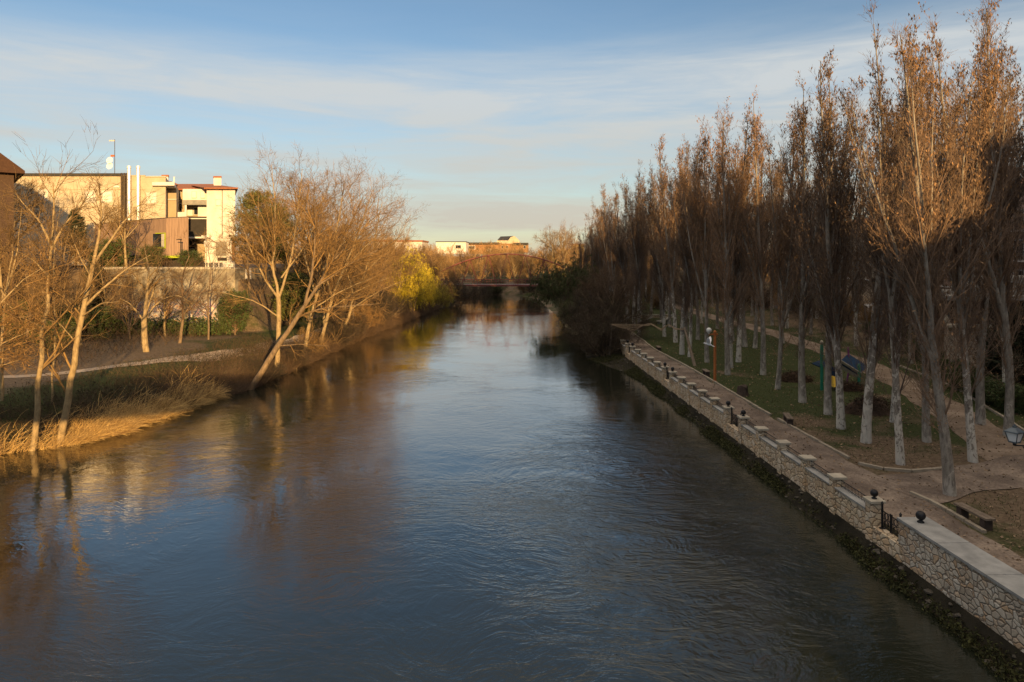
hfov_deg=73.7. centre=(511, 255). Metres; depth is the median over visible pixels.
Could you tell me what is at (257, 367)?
river shrub
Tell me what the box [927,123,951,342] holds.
poplar tree
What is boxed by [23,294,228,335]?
ivy hedge
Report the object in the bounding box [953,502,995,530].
park bench
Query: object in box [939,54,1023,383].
poplar tree
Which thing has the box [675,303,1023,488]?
park path
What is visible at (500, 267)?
distant tree
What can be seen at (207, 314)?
bare tree
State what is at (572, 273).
leaning willow
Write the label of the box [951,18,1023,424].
poplar tree
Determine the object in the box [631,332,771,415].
path kerb
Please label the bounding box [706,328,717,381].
lamp post
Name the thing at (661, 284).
poplar tree
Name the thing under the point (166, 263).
dark railing
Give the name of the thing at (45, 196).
window
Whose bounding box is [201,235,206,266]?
terrace lamp
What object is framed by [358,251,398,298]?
bare tree
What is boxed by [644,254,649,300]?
poplar tree
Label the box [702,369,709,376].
park bench
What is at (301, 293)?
evergreen tree
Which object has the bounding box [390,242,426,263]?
bare tree
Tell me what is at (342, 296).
bare tree
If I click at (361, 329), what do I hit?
river shrub
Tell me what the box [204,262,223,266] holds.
white railing
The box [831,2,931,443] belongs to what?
poplar tree
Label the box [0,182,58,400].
bare tree
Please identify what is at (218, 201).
window
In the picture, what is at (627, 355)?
iron gate
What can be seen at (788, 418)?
park bench
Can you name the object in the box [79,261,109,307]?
evergreen tree
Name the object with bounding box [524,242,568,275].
distant tree
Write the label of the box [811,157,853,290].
poplar tree
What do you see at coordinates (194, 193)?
window
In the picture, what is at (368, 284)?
bare tree
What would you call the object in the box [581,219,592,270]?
poplar tree
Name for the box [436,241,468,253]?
distant building
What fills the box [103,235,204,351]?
bare tree
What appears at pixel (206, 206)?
apartment house
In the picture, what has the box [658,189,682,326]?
poplar tree
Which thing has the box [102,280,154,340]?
bare tree
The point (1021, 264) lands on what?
town building
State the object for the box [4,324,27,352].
evergreen bush
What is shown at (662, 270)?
poplar tree
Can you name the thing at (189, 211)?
window
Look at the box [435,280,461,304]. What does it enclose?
river shrub
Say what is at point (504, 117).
sky
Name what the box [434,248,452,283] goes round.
bare tree
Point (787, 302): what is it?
poplar tree
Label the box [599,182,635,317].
poplar tree
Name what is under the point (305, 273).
evergreen tree
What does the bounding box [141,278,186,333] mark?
bare tree
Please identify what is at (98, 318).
evergreen bush
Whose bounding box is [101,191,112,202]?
window
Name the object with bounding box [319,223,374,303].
bare tree
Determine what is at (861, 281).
poplar tree
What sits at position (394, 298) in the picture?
river shrub
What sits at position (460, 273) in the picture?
distant tree
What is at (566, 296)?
brown bush
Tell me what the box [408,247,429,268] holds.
bare tree
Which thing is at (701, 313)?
poplar tree
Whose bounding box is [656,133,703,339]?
poplar tree
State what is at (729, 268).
poplar tree
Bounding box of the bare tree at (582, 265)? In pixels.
[571,259,590,274]
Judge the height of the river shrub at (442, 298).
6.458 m
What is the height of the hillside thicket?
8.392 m
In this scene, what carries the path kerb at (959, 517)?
on the ground at (260, 320)
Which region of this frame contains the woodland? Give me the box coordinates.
[206,238,837,286]
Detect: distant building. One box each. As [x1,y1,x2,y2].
[372,240,428,253]
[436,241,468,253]
[469,242,498,253]
[497,236,527,252]
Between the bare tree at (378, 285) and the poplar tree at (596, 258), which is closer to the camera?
the bare tree at (378, 285)
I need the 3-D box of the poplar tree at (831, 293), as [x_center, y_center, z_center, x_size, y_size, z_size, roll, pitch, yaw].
[16.375,-0.625,36.019,5.000,19.908,4.608,0,0,-14]
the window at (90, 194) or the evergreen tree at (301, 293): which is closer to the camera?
the evergreen tree at (301, 293)
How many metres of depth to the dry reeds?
39.24 m
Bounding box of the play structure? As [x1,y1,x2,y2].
[811,340,865,390]
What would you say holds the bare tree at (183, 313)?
on the ground at (260, 320)
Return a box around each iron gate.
[626,343,631,359]
[663,367,671,388]
[726,407,741,440]
[873,501,901,562]
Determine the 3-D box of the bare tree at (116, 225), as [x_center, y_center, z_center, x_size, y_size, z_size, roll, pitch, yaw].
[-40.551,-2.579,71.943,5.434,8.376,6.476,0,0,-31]
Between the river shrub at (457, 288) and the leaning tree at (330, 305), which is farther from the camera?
the river shrub at (457, 288)
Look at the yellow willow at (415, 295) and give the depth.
111.79 m
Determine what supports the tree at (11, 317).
on the ground at (260, 320)
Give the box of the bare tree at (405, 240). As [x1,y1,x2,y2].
[382,227,412,278]
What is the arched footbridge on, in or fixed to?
on the ground at (260, 320)
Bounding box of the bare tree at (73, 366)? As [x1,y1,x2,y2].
[16,167,173,445]
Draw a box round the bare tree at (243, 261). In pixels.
[194,213,282,290]
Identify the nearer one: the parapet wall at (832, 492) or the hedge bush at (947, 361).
the parapet wall at (832, 492)
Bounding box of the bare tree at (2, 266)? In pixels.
[0,230,44,299]
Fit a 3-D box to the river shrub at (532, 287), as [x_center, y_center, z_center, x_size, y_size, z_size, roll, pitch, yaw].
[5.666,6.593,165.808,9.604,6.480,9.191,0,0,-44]
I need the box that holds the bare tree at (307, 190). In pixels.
[243,167,341,243]
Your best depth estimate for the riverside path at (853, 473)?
28.77 m
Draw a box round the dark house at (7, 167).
[0,153,24,338]
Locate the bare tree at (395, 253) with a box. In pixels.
[364,239,412,290]
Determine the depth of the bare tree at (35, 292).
54.96 m
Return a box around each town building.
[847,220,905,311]
[937,182,1023,303]
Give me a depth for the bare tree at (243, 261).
71.98 m
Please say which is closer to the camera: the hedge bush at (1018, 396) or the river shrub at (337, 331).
the hedge bush at (1018, 396)
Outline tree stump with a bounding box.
[736,384,748,396]
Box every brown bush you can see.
[552,283,602,312]
[553,296,585,329]
[553,302,632,348]
[556,290,624,332]
[570,275,653,320]
[573,290,663,337]
[574,311,649,356]
[642,286,678,308]
[745,283,776,308]
[786,290,823,316]
[840,297,864,324]
[857,296,887,322]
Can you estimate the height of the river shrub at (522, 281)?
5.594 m
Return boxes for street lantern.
[1003,424,1023,447]
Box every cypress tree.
[973,304,1018,382]
[985,305,1023,385]
[1013,304,1023,387]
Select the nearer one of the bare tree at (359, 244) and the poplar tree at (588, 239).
the bare tree at (359, 244)
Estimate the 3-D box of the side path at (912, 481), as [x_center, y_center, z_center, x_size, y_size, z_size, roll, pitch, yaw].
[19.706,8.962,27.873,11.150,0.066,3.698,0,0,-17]
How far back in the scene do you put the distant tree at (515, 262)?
192.18 m
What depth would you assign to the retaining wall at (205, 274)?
69.40 m
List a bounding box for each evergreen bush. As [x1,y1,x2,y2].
[0,299,49,341]
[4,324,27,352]
[31,319,76,351]
[39,301,94,341]
[78,298,94,336]
[79,250,103,291]
[83,305,127,338]
[89,237,135,266]
[135,244,165,266]
[173,249,205,266]
[213,302,231,333]
[216,288,255,335]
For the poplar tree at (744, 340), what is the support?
on the ground at (260, 320)
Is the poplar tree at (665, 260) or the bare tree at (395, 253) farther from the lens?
the bare tree at (395, 253)
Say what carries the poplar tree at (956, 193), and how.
on the ground at (260, 320)
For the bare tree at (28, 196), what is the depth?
73.82 m
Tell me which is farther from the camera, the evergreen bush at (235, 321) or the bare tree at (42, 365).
the evergreen bush at (235, 321)
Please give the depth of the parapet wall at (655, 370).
54.60 m
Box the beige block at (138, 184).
[14,139,168,266]
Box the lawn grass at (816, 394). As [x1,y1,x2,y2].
[635,316,1023,540]
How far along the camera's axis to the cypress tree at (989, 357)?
43.17 m
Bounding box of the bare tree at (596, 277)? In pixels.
[584,264,630,291]
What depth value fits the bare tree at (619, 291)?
75.92 m
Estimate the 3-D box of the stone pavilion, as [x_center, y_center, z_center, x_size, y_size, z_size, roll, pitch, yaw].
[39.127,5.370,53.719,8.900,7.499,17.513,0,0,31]
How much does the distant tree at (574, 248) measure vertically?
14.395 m
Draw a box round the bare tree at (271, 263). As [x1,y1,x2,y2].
[209,134,352,368]
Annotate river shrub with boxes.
[236,355,289,384]
[264,338,320,368]
[293,327,327,357]
[309,315,359,347]
[314,303,369,339]
[347,291,401,322]
[348,299,383,330]
[366,284,414,317]
[386,290,400,308]
[431,283,458,307]
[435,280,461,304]
[439,276,473,300]
[459,286,482,297]
[465,278,496,295]
[480,275,507,294]
[511,273,528,292]
[516,271,543,293]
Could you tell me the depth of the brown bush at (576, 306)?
83.03 m
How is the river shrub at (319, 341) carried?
on the ground at (260, 320)
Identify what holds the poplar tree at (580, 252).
on the ground at (260, 320)
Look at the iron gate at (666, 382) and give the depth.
49.55 m
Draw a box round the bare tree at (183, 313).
[162,230,221,342]
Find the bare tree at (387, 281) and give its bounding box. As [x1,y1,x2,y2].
[371,266,399,296]
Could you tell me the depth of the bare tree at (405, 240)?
132.89 m
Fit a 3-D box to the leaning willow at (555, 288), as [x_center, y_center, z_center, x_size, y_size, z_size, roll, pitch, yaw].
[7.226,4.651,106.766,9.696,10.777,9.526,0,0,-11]
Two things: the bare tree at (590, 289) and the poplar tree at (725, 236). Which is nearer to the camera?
the poplar tree at (725, 236)
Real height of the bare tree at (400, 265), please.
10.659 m
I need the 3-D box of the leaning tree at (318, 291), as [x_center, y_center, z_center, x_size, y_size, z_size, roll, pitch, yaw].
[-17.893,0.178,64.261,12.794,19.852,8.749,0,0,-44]
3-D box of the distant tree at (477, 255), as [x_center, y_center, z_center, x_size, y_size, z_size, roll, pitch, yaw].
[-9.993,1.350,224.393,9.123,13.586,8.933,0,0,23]
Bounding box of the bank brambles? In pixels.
[0,329,308,445]
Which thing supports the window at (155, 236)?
in the timber annex
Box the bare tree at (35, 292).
[3,260,74,352]
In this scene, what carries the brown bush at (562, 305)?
on the ground at (260, 320)
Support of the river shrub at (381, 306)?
on the ground at (260, 320)
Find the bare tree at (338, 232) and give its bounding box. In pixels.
[271,197,360,273]
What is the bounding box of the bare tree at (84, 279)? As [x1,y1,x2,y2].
[45,267,106,343]
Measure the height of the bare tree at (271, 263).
20.325 m
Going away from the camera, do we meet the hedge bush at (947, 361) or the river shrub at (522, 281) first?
the hedge bush at (947, 361)
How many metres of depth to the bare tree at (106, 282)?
66.16 m
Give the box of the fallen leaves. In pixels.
[630,332,1023,562]
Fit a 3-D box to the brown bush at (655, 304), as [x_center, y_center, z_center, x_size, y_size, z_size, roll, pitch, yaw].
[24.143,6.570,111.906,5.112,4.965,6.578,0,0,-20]
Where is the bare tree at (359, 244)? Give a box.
[319,207,395,313]
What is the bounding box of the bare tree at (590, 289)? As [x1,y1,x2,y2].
[570,267,621,306]
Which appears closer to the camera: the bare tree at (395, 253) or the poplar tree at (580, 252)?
the bare tree at (395, 253)
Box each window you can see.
[38,189,48,200]
[85,191,95,202]
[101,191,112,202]
[146,192,156,203]
[153,233,165,247]
[161,234,163,246]
[187,209,192,215]
[189,239,194,248]
[192,191,196,197]
[193,207,197,214]
[200,191,204,197]
[214,240,227,257]
[216,199,220,205]
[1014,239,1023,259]
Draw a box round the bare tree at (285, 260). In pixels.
[242,177,318,271]
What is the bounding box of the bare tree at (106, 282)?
[77,256,141,335]
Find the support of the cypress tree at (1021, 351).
on the ground at (260, 320)
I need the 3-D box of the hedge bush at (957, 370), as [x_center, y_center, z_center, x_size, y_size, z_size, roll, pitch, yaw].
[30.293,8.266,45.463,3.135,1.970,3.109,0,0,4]
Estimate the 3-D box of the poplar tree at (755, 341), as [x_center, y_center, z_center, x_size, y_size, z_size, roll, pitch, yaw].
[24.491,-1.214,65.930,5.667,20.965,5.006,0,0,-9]
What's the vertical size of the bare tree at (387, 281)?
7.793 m
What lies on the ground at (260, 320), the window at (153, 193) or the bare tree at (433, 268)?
the bare tree at (433, 268)
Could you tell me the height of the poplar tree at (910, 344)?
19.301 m
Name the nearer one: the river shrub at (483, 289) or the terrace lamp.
the terrace lamp
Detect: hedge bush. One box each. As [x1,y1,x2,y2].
[858,320,886,334]
[901,340,938,361]
[912,349,946,368]
[930,356,969,378]
[942,365,986,389]
[955,371,999,400]
[971,376,1020,405]
[985,380,1023,413]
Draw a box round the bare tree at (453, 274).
[441,265,461,287]
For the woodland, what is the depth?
233.80 m
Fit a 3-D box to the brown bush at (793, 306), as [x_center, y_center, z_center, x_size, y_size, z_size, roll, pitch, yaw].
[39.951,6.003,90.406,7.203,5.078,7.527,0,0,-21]
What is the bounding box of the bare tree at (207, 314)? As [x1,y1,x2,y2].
[174,235,245,339]
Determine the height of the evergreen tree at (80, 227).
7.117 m
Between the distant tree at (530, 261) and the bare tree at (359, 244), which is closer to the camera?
the bare tree at (359, 244)
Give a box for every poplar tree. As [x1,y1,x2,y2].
[577,233,585,267]
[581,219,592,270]
[585,203,608,275]
[586,219,595,271]
[587,222,596,275]
[589,208,612,271]
[590,182,618,293]
[595,196,618,268]
[596,196,624,292]
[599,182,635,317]
[618,159,650,334]
[618,174,655,330]
[622,168,649,323]
[625,188,640,309]
[635,183,652,312]
[640,133,688,342]
[641,160,669,336]
[641,174,669,322]
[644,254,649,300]
[647,181,670,317]
[647,221,654,301]
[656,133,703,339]
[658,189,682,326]
[662,193,668,310]
[663,148,714,356]
[663,156,708,333]
[669,128,712,354]
[671,115,733,362]
[698,195,717,322]
[700,96,761,374]
[706,186,714,306]
[707,199,723,328]
[715,98,762,367]
[715,179,753,340]
[717,85,775,374]
[720,135,750,361]
[738,132,786,346]
[745,144,791,347]
[746,197,754,315]
[754,103,827,389]
[761,48,871,429]
[764,196,777,325]
[768,147,816,342]
[773,169,799,327]
[776,70,860,402]
[787,163,817,318]
[789,168,824,333]
[799,61,874,414]
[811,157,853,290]
[828,0,949,465]
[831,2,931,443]
[837,150,872,345]
[841,179,866,325]
[843,18,1011,496]
[855,170,878,298]
[865,41,982,442]
[874,13,1023,462]
[875,58,957,422]
[906,298,915,363]
[917,0,1023,435]
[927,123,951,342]
[933,81,1013,363]
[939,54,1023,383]
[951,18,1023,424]
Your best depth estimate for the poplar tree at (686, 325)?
78.98 m
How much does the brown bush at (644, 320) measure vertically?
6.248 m
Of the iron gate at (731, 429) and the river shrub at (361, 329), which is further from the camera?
the river shrub at (361, 329)
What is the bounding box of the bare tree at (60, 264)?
[14,242,72,333]
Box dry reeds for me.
[0,365,232,460]
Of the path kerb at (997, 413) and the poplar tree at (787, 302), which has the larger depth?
the poplar tree at (787, 302)
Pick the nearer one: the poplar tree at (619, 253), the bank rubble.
the bank rubble
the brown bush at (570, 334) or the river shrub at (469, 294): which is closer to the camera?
the brown bush at (570, 334)
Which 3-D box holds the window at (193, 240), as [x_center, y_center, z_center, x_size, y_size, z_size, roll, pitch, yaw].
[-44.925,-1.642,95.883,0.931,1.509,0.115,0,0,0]
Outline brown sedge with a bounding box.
[134,298,441,409]
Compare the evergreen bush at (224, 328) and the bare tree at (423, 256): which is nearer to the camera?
the evergreen bush at (224, 328)
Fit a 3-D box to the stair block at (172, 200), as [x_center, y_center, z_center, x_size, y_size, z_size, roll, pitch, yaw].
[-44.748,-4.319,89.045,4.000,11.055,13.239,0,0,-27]
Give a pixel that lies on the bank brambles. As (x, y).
(244, 350)
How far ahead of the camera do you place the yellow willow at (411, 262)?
115.00 m
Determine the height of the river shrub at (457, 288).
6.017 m
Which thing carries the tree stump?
on the ground at (260, 320)
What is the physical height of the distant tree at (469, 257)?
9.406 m
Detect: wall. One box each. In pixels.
[98,267,269,330]
[224,262,250,278]
[616,339,630,356]
[624,314,672,317]
[629,343,668,384]
[668,367,734,432]
[737,410,885,541]
[897,511,1023,652]
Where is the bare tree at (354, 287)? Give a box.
[314,258,384,321]
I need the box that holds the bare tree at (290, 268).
[279,226,373,313]
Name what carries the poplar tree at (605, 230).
on the ground at (260, 320)
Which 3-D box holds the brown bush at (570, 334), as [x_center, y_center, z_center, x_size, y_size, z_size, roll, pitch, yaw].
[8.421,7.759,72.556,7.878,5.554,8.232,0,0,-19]
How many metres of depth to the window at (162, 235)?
76.26 m
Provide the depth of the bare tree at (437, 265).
139.71 m
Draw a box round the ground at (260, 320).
[0,256,1023,681]
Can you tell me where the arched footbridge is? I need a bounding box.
[436,254,568,285]
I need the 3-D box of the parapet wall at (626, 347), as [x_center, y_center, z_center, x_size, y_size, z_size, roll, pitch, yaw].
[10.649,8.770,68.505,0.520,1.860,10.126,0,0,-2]
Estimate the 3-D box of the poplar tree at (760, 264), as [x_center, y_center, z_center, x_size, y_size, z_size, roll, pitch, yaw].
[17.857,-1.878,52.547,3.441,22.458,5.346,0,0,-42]
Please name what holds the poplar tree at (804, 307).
on the ground at (260, 320)
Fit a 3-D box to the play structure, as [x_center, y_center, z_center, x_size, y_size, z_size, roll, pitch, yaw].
[22.162,7.374,45.941,4.335,3.437,1.080,0,0,-7]
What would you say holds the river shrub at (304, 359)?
on the ground at (260, 320)
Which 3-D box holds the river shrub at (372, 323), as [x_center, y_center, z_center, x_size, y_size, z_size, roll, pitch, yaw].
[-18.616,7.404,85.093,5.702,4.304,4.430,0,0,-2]
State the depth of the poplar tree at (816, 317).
87.44 m
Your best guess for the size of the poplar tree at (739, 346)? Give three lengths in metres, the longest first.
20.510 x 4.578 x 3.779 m
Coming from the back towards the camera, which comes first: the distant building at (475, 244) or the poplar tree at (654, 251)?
the distant building at (475, 244)
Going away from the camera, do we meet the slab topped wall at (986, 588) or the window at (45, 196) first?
the slab topped wall at (986, 588)
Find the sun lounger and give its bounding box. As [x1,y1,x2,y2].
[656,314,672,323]
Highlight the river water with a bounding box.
[0,294,1006,681]
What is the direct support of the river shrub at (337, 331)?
on the ground at (260, 320)
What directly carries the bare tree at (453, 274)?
on the ground at (260, 320)
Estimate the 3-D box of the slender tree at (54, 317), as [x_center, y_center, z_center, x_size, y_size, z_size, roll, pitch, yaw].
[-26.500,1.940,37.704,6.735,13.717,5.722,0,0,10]
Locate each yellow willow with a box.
[383,246,431,305]
[391,265,434,311]
[412,257,443,307]
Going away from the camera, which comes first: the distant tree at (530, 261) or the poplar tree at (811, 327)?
the poplar tree at (811, 327)
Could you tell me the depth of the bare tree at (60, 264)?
66.09 m
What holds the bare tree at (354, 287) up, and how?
on the ground at (260, 320)
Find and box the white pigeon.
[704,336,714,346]
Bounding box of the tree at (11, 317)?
[0,222,108,377]
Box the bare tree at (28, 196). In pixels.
[14,171,59,243]
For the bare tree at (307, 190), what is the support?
on the ground at (260, 320)
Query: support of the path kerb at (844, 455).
on the ground at (260, 320)
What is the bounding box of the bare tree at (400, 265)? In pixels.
[384,250,424,307]
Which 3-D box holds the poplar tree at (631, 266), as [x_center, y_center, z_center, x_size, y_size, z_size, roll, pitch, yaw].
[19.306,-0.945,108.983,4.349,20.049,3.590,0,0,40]
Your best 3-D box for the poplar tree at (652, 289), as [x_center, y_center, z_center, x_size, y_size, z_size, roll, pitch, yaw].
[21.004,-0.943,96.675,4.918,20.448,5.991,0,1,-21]
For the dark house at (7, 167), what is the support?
on the ground at (260, 320)
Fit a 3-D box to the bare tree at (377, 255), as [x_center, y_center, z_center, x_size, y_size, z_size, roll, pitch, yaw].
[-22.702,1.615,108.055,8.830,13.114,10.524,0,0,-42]
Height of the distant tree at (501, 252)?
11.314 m
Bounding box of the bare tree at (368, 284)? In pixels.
[345,260,383,302]
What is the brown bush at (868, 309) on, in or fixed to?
on the ground at (260, 320)
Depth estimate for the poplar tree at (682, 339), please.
61.42 m
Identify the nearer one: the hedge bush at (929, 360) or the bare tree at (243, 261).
the hedge bush at (929, 360)
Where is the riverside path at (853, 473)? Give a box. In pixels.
[620,324,1023,573]
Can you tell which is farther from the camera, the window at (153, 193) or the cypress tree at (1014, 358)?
the window at (153, 193)
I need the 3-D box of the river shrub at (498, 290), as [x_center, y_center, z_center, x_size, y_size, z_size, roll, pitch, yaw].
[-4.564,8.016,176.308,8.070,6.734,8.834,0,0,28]
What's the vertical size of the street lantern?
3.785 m
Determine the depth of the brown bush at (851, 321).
79.21 m
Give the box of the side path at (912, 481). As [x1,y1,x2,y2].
[862,454,1023,502]
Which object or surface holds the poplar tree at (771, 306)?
on the ground at (260, 320)
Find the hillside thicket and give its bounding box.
[0,268,214,371]
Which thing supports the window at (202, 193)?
in the apartment house at (206, 206)
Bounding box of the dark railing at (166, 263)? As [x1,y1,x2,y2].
[129,261,203,266]
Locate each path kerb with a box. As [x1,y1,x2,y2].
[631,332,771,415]
[777,418,849,458]
[858,462,941,472]
[899,365,1023,430]
[909,491,986,532]
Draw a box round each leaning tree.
[248,162,419,389]
[261,157,387,347]
[291,149,412,337]
[321,167,429,326]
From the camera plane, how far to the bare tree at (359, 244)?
96.58 m
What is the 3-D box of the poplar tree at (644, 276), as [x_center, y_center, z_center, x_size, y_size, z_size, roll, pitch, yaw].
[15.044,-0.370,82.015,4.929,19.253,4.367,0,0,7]
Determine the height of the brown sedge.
2.924 m
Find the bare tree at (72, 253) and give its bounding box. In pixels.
[14,216,105,294]
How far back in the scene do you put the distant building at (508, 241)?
329.93 m
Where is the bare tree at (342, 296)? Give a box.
[329,273,366,310]
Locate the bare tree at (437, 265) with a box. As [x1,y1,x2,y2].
[423,256,445,284]
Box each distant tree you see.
[446,265,469,283]
[452,247,477,280]
[464,253,479,282]
[467,241,497,278]
[473,249,504,281]
[483,249,505,278]
[491,253,510,277]
[503,249,525,282]
[515,244,537,276]
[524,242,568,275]
[533,224,576,269]
[540,220,582,273]
[555,233,590,265]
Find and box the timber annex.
[95,216,202,265]
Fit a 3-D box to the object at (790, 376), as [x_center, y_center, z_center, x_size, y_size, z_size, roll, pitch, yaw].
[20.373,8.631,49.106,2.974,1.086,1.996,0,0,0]
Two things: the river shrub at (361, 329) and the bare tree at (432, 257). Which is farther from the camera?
the bare tree at (432, 257)
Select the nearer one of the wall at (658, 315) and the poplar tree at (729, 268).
the poplar tree at (729, 268)
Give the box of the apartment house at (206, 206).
[161,175,237,261]
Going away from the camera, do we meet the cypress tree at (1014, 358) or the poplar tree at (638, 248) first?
the cypress tree at (1014, 358)
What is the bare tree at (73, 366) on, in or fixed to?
on the ground at (260, 320)
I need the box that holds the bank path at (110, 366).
[4,313,371,377]
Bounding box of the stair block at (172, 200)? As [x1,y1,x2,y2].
[152,177,186,255]
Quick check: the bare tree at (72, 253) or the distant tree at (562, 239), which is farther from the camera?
the distant tree at (562, 239)
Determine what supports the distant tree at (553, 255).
on the ground at (260, 320)
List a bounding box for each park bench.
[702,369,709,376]
[783,412,793,424]
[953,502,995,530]
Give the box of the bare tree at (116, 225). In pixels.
[98,194,151,266]
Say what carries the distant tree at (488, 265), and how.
on the ground at (260, 320)
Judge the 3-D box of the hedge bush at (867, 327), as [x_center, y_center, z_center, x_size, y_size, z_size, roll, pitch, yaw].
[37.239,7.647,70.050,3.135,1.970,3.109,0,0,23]
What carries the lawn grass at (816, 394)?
on the ground at (260, 320)
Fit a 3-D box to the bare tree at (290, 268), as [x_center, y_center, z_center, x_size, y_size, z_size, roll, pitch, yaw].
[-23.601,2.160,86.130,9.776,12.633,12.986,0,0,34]
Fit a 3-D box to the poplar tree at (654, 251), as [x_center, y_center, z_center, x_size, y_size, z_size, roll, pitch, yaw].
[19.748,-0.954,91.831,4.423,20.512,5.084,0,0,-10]
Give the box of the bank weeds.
[587,353,1023,681]
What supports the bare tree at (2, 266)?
on the ground at (260, 320)
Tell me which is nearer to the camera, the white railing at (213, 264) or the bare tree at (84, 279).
the bare tree at (84, 279)
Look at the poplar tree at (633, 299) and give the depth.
86.47 m
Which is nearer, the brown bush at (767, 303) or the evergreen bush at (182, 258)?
the evergreen bush at (182, 258)
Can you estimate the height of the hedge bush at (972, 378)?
1.970 m
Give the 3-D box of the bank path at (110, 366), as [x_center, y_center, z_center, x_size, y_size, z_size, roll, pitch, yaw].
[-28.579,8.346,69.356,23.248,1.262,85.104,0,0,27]
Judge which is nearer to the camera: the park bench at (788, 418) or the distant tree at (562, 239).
the park bench at (788, 418)
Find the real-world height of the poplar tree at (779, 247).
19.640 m
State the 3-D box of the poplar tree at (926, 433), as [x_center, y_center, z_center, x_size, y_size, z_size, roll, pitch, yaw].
[19.824,-0.567,33.752,5.238,19.640,4.974,2,1,42]
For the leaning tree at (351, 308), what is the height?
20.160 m
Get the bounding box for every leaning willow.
[527,251,588,315]
[559,254,601,293]
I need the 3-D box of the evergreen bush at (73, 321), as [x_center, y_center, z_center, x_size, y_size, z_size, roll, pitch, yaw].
[-41.036,6.308,63.030,5.052,4.168,5.094,0,0,35]
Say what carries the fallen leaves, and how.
on the ground at (260, 320)
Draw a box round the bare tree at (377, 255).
[347,232,401,300]
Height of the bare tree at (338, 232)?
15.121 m
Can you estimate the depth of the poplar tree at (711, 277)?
114.75 m
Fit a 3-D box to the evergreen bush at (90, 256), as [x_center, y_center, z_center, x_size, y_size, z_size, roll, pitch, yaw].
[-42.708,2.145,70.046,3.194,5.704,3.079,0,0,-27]
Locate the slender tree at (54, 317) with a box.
[0,172,95,401]
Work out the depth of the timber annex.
77.16 m
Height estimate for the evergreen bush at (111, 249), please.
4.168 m
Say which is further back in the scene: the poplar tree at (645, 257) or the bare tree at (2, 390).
the poplar tree at (645, 257)
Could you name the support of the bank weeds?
on the ground at (260, 320)
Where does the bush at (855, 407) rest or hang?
on the ground at (260, 320)
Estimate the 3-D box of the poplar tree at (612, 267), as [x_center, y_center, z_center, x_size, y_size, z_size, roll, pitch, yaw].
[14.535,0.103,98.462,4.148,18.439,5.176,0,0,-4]
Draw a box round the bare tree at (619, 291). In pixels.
[591,262,640,316]
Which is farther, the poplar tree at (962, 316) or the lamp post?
the lamp post
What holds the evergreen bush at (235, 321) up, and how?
on the ground at (260, 320)
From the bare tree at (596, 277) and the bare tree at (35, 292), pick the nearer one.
the bare tree at (35, 292)
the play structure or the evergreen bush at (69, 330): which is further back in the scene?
the evergreen bush at (69, 330)
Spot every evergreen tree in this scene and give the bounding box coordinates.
[60,208,89,268]
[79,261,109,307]
[225,185,290,266]
[255,205,296,269]
[265,268,313,321]
[286,245,326,320]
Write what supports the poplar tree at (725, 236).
on the ground at (260, 320)
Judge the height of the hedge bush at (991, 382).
1.970 m
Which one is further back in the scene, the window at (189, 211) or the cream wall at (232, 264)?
the window at (189, 211)
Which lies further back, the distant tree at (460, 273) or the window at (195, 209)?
the distant tree at (460, 273)
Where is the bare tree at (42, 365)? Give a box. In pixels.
[0,116,139,450]
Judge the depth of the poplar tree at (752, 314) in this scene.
99.61 m
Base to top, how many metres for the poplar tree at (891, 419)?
19.766 m
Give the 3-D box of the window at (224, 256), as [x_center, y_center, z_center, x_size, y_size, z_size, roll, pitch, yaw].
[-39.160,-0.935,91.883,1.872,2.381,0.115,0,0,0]
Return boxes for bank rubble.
[621,358,1023,671]
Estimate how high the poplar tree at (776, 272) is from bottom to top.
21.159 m
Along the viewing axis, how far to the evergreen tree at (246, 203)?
76.88 m
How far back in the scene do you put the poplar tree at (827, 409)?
38.68 m
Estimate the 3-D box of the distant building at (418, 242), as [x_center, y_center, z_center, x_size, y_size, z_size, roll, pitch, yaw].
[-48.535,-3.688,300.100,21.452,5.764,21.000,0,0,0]
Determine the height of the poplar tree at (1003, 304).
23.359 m
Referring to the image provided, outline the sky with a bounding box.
[0,0,1023,255]
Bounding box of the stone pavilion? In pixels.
[941,275,1023,370]
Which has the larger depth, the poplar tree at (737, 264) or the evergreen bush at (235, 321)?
the evergreen bush at (235, 321)
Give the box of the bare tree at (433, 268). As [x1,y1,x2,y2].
[422,254,447,284]
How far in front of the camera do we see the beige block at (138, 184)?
84.00 m
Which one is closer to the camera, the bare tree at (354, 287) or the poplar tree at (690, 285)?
the poplar tree at (690, 285)
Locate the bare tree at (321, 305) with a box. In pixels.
[291,235,346,329]
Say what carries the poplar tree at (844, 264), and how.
on the ground at (260, 320)
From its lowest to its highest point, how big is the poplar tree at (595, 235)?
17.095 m
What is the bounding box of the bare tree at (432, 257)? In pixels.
[420,249,438,270]
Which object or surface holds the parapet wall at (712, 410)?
on the ground at (260, 320)

